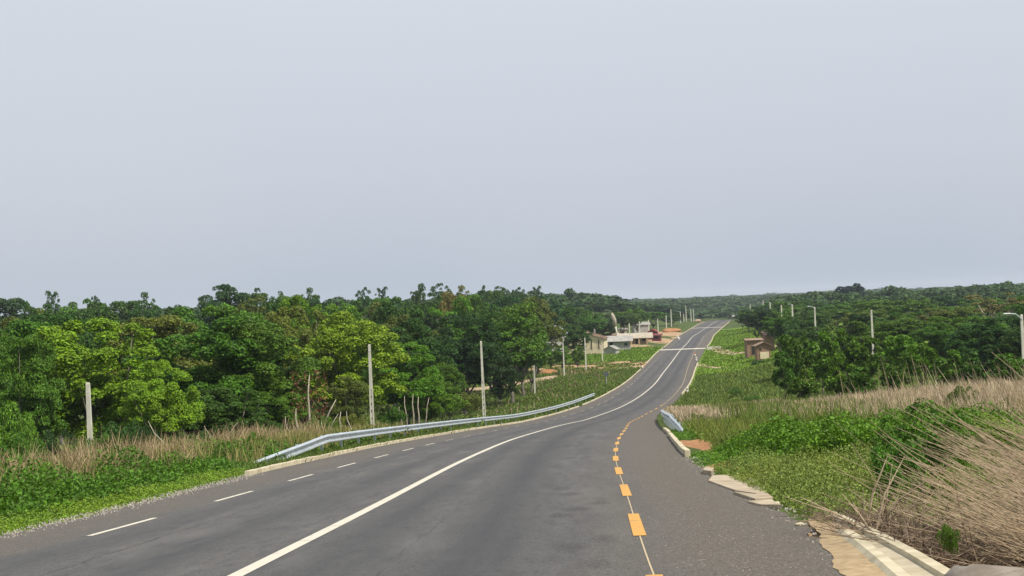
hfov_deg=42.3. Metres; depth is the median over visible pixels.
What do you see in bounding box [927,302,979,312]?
tree
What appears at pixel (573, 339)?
tree
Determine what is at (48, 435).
bush
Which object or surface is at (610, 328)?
tree
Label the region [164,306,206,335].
tree
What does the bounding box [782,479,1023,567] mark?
dry brushwood
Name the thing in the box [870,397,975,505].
bush
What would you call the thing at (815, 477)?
olive grass
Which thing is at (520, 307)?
tree
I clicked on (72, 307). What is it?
tree
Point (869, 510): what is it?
bare twigs
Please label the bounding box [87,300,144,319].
tree
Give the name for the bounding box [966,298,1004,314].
tree
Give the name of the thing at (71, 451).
bush
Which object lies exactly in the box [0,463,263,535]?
ground cover
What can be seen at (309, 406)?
dead tree
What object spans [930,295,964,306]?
tree
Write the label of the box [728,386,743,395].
bush
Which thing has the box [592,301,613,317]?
tree
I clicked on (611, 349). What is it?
shed
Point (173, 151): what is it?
sky
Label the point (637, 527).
yellow edge marking
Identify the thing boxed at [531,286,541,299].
tree
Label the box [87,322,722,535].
dashed edge marking
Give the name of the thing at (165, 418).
tree
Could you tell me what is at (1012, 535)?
leaning stalks
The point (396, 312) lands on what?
tree
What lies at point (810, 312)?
tree
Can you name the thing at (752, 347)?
door
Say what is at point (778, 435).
weeds
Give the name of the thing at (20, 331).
tree
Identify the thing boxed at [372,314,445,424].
tree
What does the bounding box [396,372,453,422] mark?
tree
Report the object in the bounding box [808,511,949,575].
drain chute
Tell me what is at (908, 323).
tree
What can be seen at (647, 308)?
tree
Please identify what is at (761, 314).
tree
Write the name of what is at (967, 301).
tree
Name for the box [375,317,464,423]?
tree
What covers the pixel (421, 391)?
tree
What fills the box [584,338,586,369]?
utility pole
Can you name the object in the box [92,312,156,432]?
tree
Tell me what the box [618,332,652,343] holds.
house
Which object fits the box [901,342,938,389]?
shrub
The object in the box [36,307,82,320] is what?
tree
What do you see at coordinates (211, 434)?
bush
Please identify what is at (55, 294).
tree
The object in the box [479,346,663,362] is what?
meadow grass
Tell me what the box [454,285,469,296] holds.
tree
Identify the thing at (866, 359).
shrub
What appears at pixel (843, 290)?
tree
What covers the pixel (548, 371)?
earth heap
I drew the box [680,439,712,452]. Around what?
soil heap
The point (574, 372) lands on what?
dry grass
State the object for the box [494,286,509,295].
tree
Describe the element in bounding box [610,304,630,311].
tree
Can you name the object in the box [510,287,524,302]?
tree
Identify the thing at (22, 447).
bush
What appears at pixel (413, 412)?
dead tree
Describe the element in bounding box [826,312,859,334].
tree
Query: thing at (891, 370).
shrub
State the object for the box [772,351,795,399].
shrub
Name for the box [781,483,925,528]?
dry brushwood
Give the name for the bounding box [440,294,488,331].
tree
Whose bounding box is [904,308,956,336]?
tree
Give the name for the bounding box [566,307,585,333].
tree
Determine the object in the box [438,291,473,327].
tree
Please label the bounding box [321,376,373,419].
tree
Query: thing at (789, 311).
tree
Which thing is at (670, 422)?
guardrail
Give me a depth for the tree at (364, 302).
269.56 m
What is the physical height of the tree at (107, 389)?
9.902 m
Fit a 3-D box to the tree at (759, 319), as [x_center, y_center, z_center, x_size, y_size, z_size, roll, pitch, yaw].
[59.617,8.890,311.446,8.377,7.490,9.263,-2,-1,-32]
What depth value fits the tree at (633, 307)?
566.74 m
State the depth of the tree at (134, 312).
182.42 m
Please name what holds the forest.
on the ground at (688, 325)
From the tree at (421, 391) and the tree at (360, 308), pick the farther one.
the tree at (360, 308)
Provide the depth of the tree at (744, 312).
406.04 m
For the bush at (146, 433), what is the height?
3.205 m
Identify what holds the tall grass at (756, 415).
on the ground at (688, 325)
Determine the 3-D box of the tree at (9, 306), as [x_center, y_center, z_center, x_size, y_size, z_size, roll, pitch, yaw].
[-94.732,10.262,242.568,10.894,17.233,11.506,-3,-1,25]
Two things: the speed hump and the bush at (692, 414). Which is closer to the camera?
the bush at (692, 414)
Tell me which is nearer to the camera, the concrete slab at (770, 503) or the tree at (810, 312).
the concrete slab at (770, 503)
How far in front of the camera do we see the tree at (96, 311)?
180.24 m
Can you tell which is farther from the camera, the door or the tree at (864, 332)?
the door
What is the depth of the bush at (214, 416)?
73.40 m
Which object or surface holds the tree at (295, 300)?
on the ground at (688, 325)
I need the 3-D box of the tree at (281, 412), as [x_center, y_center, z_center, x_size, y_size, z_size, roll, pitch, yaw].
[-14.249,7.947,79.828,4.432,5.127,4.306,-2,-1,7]
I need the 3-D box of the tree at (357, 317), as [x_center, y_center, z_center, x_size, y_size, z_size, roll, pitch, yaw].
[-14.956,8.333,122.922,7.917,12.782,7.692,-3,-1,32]
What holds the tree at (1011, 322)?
on the ground at (688, 325)
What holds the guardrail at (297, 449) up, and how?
on the ground at (688, 325)
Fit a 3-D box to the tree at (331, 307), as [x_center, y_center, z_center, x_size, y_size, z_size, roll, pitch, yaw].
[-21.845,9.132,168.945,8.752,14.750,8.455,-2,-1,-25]
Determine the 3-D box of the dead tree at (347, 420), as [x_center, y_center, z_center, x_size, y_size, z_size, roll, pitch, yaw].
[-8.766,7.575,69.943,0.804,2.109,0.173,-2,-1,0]
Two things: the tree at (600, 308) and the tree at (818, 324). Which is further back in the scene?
the tree at (600, 308)
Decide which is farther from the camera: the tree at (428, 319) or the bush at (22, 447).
the tree at (428, 319)
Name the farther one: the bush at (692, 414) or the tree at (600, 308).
the tree at (600, 308)
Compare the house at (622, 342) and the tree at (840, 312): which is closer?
the tree at (840, 312)
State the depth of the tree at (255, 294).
266.36 m
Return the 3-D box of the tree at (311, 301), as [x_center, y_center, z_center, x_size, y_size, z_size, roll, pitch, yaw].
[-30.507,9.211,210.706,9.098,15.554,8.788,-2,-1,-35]
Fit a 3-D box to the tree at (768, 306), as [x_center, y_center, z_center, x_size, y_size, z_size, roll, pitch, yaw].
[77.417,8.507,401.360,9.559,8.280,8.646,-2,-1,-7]
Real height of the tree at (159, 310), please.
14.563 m
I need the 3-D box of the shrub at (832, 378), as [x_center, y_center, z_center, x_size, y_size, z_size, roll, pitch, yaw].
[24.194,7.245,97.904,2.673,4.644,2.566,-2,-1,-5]
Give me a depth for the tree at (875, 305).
278.08 m
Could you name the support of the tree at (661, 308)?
on the ground at (688, 325)
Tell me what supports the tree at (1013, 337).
on the ground at (688, 325)
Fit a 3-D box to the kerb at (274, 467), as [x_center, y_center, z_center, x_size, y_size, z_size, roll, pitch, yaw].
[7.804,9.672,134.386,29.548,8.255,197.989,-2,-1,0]
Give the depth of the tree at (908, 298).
368.74 m
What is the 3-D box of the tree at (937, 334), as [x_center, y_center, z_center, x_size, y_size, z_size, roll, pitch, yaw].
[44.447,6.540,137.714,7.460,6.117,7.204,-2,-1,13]
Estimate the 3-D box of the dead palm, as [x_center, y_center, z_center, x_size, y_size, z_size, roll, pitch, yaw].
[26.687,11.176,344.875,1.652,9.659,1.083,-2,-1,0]
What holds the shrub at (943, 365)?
on the ground at (688, 325)
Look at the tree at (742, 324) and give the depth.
449.73 m
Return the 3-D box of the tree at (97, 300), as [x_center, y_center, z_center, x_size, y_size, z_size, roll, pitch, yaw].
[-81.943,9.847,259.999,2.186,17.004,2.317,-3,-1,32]
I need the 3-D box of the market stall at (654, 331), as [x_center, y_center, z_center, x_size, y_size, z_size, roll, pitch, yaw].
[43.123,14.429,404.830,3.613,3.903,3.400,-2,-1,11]
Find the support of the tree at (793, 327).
on the ground at (688, 325)
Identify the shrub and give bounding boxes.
[751,360,763,364]
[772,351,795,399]
[779,333,816,395]
[787,369,821,398]
[804,330,845,394]
[822,355,855,395]
[832,328,861,376]
[842,367,879,396]
[855,337,884,378]
[878,363,913,391]
[882,334,919,370]
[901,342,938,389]
[927,349,970,385]
[956,351,995,384]
[988,353,1023,381]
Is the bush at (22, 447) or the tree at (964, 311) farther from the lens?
the tree at (964, 311)
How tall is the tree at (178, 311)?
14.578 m
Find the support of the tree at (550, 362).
on the ground at (688, 325)
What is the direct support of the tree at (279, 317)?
on the ground at (688, 325)
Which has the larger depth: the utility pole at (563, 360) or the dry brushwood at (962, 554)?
the utility pole at (563, 360)
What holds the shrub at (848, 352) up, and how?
on the ground at (688, 325)
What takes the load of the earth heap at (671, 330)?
on the ground at (688, 325)
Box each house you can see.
[545,326,565,351]
[567,329,608,353]
[606,335,632,349]
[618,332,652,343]
[632,322,650,332]
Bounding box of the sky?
[0,0,1023,315]
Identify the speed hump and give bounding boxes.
[664,348,705,349]
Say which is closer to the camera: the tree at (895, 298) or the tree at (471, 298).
the tree at (471, 298)
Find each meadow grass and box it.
[2,359,647,470]
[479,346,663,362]
[660,343,1019,424]
[695,320,896,375]
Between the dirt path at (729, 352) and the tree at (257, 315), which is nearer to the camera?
the tree at (257, 315)
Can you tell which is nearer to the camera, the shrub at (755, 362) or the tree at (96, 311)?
the tree at (96, 311)
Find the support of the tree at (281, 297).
on the ground at (688, 325)
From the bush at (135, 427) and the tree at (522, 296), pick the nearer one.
the bush at (135, 427)
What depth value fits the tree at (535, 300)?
228.91 m
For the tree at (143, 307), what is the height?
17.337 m
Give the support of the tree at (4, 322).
on the ground at (688, 325)
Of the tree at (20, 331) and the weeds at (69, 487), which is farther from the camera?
the tree at (20, 331)
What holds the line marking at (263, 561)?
on the road
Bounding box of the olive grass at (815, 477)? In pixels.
[716,434,1023,564]
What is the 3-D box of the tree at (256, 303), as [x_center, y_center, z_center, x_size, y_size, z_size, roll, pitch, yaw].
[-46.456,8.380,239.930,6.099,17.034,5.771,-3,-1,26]
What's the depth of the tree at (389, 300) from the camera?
279.18 m
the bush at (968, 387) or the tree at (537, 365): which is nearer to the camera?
the bush at (968, 387)
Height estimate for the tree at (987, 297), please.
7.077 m
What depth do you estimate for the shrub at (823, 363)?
119.34 m
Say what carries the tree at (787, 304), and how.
on the ground at (688, 325)
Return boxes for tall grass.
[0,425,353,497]
[671,408,1023,448]
[705,392,1023,425]
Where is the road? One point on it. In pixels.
(553, 501)
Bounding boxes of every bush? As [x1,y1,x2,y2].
[0,399,38,469]
[0,430,51,465]
[33,428,78,460]
[54,445,87,460]
[82,432,122,453]
[97,418,151,458]
[113,426,159,448]
[163,431,198,444]
[178,386,275,436]
[196,425,244,440]
[246,431,267,446]
[255,421,283,432]
[299,416,341,430]
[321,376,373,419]
[336,413,366,427]
[377,405,408,424]
[412,398,444,421]
[438,394,469,420]
[457,391,485,417]
[685,413,704,418]
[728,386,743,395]
[743,395,761,401]
[869,435,928,503]
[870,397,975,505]
[935,524,960,567]
[943,385,979,405]
[955,411,1023,459]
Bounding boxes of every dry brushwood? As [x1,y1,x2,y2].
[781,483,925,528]
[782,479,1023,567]
[837,473,1023,568]
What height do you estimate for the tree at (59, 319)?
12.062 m
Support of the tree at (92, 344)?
on the ground at (688, 325)
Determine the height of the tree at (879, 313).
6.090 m
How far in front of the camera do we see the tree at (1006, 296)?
357.52 m
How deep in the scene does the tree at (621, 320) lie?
417.05 m
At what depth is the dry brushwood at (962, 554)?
13.13 m
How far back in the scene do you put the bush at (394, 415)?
97.34 m
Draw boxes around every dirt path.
[465,367,645,390]
[706,345,776,354]
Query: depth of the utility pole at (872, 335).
149.86 m
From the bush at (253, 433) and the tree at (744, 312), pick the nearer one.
the bush at (253, 433)
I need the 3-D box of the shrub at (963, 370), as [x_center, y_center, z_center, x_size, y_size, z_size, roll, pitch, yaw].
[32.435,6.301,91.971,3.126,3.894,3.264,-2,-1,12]
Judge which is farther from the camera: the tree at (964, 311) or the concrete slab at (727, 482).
the tree at (964, 311)
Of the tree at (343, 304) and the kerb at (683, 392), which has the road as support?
the kerb at (683, 392)
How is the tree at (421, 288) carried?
on the ground at (688, 325)
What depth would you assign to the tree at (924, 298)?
370.99 m
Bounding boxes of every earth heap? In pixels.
[537,369,556,373]
[662,328,680,331]
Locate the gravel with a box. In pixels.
[0,448,838,575]
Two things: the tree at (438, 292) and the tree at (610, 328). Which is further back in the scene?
the tree at (610, 328)
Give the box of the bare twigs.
[785,445,1005,547]
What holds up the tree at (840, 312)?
on the ground at (688, 325)
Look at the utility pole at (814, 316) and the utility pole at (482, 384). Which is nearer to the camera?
the utility pole at (482, 384)
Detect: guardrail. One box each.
[258,393,594,462]
[661,410,683,430]
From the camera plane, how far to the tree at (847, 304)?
355.99 m
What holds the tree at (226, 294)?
on the ground at (688, 325)
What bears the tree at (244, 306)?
on the ground at (688, 325)
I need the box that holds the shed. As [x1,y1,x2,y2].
[603,345,619,353]
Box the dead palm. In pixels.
[611,313,617,335]
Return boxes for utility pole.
[86,382,92,448]
[368,344,374,427]
[480,341,485,416]
[533,351,535,393]
[562,343,564,375]
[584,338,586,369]
[807,306,816,335]
[870,310,873,354]
[1003,313,1023,358]
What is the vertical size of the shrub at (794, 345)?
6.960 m
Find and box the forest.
[12,280,1023,320]
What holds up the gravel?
on the road
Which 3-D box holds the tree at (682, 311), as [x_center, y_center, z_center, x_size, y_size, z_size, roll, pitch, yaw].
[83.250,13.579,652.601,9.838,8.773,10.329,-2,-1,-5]
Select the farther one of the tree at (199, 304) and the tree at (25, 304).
the tree at (199, 304)
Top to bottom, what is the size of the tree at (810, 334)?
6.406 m
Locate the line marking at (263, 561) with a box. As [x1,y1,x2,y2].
[228,321,716,575]
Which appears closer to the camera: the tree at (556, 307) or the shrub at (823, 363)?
the shrub at (823, 363)
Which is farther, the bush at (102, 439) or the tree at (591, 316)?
the tree at (591, 316)
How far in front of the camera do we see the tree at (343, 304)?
271.85 m
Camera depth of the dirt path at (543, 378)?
209.66 m
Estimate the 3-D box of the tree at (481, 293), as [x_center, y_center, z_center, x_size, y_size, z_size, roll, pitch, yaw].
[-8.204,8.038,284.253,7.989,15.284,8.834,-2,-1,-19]
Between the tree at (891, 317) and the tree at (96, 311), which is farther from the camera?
the tree at (891, 317)
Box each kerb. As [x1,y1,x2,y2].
[244,369,640,475]
[663,427,690,457]
[681,362,697,394]
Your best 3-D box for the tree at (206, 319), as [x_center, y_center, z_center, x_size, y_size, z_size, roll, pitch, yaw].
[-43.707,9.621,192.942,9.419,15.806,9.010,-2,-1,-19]
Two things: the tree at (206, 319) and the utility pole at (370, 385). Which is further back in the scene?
the tree at (206, 319)
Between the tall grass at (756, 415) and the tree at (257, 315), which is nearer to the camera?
the tall grass at (756, 415)
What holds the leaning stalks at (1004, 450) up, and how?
on the ground at (688, 325)
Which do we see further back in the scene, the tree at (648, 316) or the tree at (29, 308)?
the tree at (648, 316)
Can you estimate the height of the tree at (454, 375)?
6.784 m
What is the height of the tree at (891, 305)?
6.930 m
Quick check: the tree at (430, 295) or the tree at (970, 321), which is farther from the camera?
the tree at (430, 295)
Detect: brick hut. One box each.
[742,338,763,357]
[752,341,772,359]
[759,332,774,350]
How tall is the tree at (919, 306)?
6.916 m
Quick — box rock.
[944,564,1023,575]
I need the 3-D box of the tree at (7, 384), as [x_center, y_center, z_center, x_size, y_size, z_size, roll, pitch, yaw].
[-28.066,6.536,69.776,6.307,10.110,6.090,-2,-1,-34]
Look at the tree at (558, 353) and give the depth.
235.19 m
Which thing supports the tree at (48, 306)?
on the ground at (688, 325)
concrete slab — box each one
[703,467,713,476]
[708,475,760,493]
[733,491,772,500]
[747,499,780,509]
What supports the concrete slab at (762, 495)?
on the ground at (688, 325)
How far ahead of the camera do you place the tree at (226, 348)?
79.29 m
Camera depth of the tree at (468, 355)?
147.85 m
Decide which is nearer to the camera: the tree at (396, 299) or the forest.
the tree at (396, 299)
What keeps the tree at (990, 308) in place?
on the ground at (688, 325)
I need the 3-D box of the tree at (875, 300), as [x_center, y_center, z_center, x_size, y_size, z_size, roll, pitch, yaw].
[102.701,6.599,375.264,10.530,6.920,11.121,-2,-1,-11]
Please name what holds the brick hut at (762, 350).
on the ground at (688, 325)
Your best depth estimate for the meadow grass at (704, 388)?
150.88 m
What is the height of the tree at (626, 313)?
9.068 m
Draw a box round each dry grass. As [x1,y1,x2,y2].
[0,416,336,496]
[75,364,632,443]
[133,421,416,464]
[663,356,1023,427]
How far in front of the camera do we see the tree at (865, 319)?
174.18 m
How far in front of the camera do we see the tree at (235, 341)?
102.85 m
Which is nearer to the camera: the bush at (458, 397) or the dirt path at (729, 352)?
the bush at (458, 397)
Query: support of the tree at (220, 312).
on the ground at (688, 325)
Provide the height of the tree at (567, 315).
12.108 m
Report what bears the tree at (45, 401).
on the ground at (688, 325)
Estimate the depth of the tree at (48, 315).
128.08 m
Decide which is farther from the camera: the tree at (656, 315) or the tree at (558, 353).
the tree at (656, 315)
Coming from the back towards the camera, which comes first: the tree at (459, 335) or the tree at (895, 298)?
the tree at (895, 298)
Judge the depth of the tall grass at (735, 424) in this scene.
47.16 m
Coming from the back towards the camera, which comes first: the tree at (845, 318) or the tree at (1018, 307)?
the tree at (845, 318)
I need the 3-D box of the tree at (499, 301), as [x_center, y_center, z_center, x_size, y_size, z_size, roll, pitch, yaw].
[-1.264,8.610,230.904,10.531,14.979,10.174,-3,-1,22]
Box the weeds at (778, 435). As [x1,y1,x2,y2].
[670,401,1023,475]
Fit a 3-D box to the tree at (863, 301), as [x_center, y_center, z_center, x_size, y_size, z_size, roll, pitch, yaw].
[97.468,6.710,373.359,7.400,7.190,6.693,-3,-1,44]
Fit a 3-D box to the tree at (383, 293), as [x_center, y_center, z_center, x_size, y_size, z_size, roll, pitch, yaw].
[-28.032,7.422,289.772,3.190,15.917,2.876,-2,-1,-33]
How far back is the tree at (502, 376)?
156.84 m
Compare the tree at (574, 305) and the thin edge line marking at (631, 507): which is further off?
the tree at (574, 305)
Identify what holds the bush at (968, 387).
on the ground at (688, 325)
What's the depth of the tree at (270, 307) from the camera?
148.05 m
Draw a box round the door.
[751,345,754,354]
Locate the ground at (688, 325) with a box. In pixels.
[0,299,1023,563]
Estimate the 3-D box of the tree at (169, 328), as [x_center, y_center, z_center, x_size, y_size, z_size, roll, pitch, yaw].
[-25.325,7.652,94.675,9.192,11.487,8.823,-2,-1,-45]
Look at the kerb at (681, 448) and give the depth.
42.89 m
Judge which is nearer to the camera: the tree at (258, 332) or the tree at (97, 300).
the tree at (258, 332)
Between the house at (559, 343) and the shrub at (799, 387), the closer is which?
the shrub at (799, 387)
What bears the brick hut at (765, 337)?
on the ground at (688, 325)
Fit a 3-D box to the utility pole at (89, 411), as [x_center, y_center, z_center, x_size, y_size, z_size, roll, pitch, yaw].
[-19.080,7.152,59.913,0.284,5.755,0.160,-3,0,0]
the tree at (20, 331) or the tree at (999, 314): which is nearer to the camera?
the tree at (20, 331)
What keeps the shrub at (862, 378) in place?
on the ground at (688, 325)
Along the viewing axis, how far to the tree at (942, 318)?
159.72 m
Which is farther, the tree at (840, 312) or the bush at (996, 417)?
the tree at (840, 312)
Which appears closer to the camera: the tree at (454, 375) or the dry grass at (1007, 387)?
the dry grass at (1007, 387)
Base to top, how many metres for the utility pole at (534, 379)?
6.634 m
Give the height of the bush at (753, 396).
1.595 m
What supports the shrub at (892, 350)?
on the ground at (688, 325)
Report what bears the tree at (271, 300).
on the ground at (688, 325)
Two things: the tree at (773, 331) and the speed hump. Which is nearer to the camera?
the tree at (773, 331)
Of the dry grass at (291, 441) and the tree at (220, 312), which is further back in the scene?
the tree at (220, 312)
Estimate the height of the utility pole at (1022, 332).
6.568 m
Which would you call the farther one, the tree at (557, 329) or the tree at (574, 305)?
the tree at (574, 305)
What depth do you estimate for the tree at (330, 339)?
97.08 m
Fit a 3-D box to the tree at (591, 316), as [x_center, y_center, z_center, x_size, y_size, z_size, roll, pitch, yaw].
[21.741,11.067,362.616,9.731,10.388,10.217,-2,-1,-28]
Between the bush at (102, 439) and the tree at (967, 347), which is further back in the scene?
the tree at (967, 347)
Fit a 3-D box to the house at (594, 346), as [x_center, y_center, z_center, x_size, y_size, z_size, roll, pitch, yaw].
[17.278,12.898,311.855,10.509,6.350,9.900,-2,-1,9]
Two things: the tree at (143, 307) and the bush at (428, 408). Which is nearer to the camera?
the bush at (428, 408)
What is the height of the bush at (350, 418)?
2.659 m
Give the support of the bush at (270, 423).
on the ground at (688, 325)
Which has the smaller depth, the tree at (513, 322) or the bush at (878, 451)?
the bush at (878, 451)
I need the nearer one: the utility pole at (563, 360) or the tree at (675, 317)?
the utility pole at (563, 360)
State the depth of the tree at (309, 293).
249.48 m
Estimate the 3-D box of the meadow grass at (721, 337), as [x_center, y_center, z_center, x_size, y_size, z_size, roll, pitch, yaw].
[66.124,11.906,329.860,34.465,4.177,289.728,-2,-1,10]
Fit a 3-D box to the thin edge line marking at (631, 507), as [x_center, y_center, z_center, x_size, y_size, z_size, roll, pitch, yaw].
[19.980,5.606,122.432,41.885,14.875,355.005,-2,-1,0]
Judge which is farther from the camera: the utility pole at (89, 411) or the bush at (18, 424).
the utility pole at (89, 411)
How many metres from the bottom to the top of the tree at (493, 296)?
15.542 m
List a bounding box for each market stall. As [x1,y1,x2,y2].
[648,329,658,339]
[652,333,662,340]
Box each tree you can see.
[0,297,24,321]
[0,305,37,326]
[0,316,23,343]
[0,319,74,421]
[0,328,41,452]
[0,334,67,451]
[8,301,39,318]
[16,317,176,439]
[19,313,112,436]
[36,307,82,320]
[40,309,93,445]
[42,290,60,311]
[43,303,51,311]
[58,298,106,331]
[61,306,116,358]
[62,315,132,428]
[87,296,99,306]
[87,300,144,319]
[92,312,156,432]
[95,314,216,427]
[116,359,205,444]
[118,308,166,361]
[121,315,273,433]
[134,292,158,317]
[147,307,163,332]
[157,306,208,430]
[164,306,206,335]
[173,304,287,433]
[180,311,282,422]
[188,300,218,327]
[194,297,209,326]
[200,284,252,316]
[200,322,321,428]
[217,292,268,307]
[219,302,269,331]
[229,295,274,316]
[244,377,311,430]
[248,288,264,314]
[261,291,285,315]
[264,305,330,424]
[266,303,328,411]
[271,294,337,422]
[275,295,289,301]
[283,310,410,416]
[285,370,335,429]
[302,288,320,307]
[308,297,334,319]
[319,309,387,419]
[324,303,370,332]
[339,300,364,317]
[339,301,367,328]
[339,411,351,429]
[355,287,370,318]
[355,297,391,318]
[356,301,431,405]
[364,341,444,424]
[366,301,402,322]
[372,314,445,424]
[375,286,388,299]
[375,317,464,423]
[386,296,424,312]
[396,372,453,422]
[399,396,428,425]
[406,295,442,333]
[410,283,425,302]
[422,314,506,413]
[423,292,440,312]
[426,295,483,393]
[430,283,451,300]
[435,361,468,420]
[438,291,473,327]
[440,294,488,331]
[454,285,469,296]
[456,290,489,313]
[466,301,509,393]
[478,290,510,308]
[478,313,553,402]
[478,351,523,405]
[486,295,519,349]
[491,301,547,396]
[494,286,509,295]
[500,293,524,306]
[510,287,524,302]
[512,339,551,391]
[517,296,556,373]
[522,298,566,371]
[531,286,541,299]
[540,296,564,325]
[544,343,558,368]
[553,345,570,369]
[555,305,581,336]
[560,327,592,362]
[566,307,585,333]
[568,346,584,368]
[570,301,593,316]
[574,314,606,333]
[578,310,609,333]
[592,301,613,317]
[595,319,616,335]
[603,310,636,333]
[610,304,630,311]
[610,310,644,330]
[627,307,651,332]
[632,304,643,312]
[637,312,668,328]
[643,304,658,320]
[655,305,674,321]
[657,313,682,323]
[670,307,688,321]
[735,317,744,327]
[737,307,753,331]
[738,307,776,337]
[749,310,777,337]
[754,303,780,310]
[760,312,795,351]
[763,320,789,347]
[768,307,804,318]
[773,301,804,314]
[778,326,822,357]
[781,314,831,332]
[784,322,819,345]
[793,306,833,322]
[799,300,827,312]
[816,321,889,359]
[820,300,851,318]
[821,305,857,323]
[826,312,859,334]
[834,283,868,311]
[838,313,877,340]
[850,300,867,310]
[850,301,883,315]
[856,308,897,328]
[857,299,887,307]
[867,300,916,315]
[867,315,931,356]
[873,308,924,335]
[887,295,909,315]
[903,296,930,308]
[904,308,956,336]
[907,299,948,320]
[907,322,969,358]
[922,295,940,306]
[923,316,975,343]
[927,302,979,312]
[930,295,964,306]
[943,317,1015,364]
[948,306,982,325]
[948,313,983,338]
[954,298,977,307]
[957,315,1013,364]
[963,292,1023,322]
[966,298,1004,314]
[977,294,1003,305]
[978,308,1010,322]
[984,326,1021,367]
[999,293,1023,315]
[999,314,1023,349]
[1003,295,1023,326]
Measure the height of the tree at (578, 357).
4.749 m
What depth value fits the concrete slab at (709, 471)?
27.61 m
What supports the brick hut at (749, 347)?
on the ground at (688, 325)
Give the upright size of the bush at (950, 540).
0.597 m
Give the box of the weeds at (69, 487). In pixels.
[0,426,402,525]
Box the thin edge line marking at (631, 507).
[615,353,693,574]
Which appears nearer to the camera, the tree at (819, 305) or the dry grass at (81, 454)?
the dry grass at (81, 454)
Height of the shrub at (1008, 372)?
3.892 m
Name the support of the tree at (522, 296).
on the ground at (688, 325)
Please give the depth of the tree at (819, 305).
363.29 m
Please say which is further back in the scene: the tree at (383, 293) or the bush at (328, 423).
the tree at (383, 293)
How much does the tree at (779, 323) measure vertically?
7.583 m
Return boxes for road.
[0,320,845,575]
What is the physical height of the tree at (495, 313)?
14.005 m
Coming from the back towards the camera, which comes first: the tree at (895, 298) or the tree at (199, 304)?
the tree at (895, 298)
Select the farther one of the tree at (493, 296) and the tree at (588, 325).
the tree at (588, 325)
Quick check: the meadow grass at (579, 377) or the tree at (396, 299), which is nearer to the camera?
the meadow grass at (579, 377)
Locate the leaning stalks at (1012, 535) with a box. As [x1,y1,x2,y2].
[820,373,1023,567]
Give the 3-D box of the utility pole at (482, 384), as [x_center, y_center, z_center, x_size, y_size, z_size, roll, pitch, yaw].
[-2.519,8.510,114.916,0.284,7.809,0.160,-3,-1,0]
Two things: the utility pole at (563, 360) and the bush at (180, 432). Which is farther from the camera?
the utility pole at (563, 360)
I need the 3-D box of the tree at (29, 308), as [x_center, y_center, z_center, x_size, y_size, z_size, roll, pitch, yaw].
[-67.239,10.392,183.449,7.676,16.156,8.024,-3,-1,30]
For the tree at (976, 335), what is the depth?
147.08 m
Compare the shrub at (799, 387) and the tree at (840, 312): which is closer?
the shrub at (799, 387)
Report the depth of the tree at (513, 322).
163.84 m
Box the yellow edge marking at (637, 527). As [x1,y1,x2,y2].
[613,405,662,575]
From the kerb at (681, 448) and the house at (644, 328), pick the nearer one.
the kerb at (681, 448)
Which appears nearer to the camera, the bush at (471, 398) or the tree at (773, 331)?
the bush at (471, 398)
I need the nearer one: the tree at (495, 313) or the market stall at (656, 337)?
the tree at (495, 313)
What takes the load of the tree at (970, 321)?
on the ground at (688, 325)
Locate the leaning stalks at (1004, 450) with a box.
[872,351,1023,518]
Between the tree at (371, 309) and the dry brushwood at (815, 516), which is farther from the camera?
the tree at (371, 309)

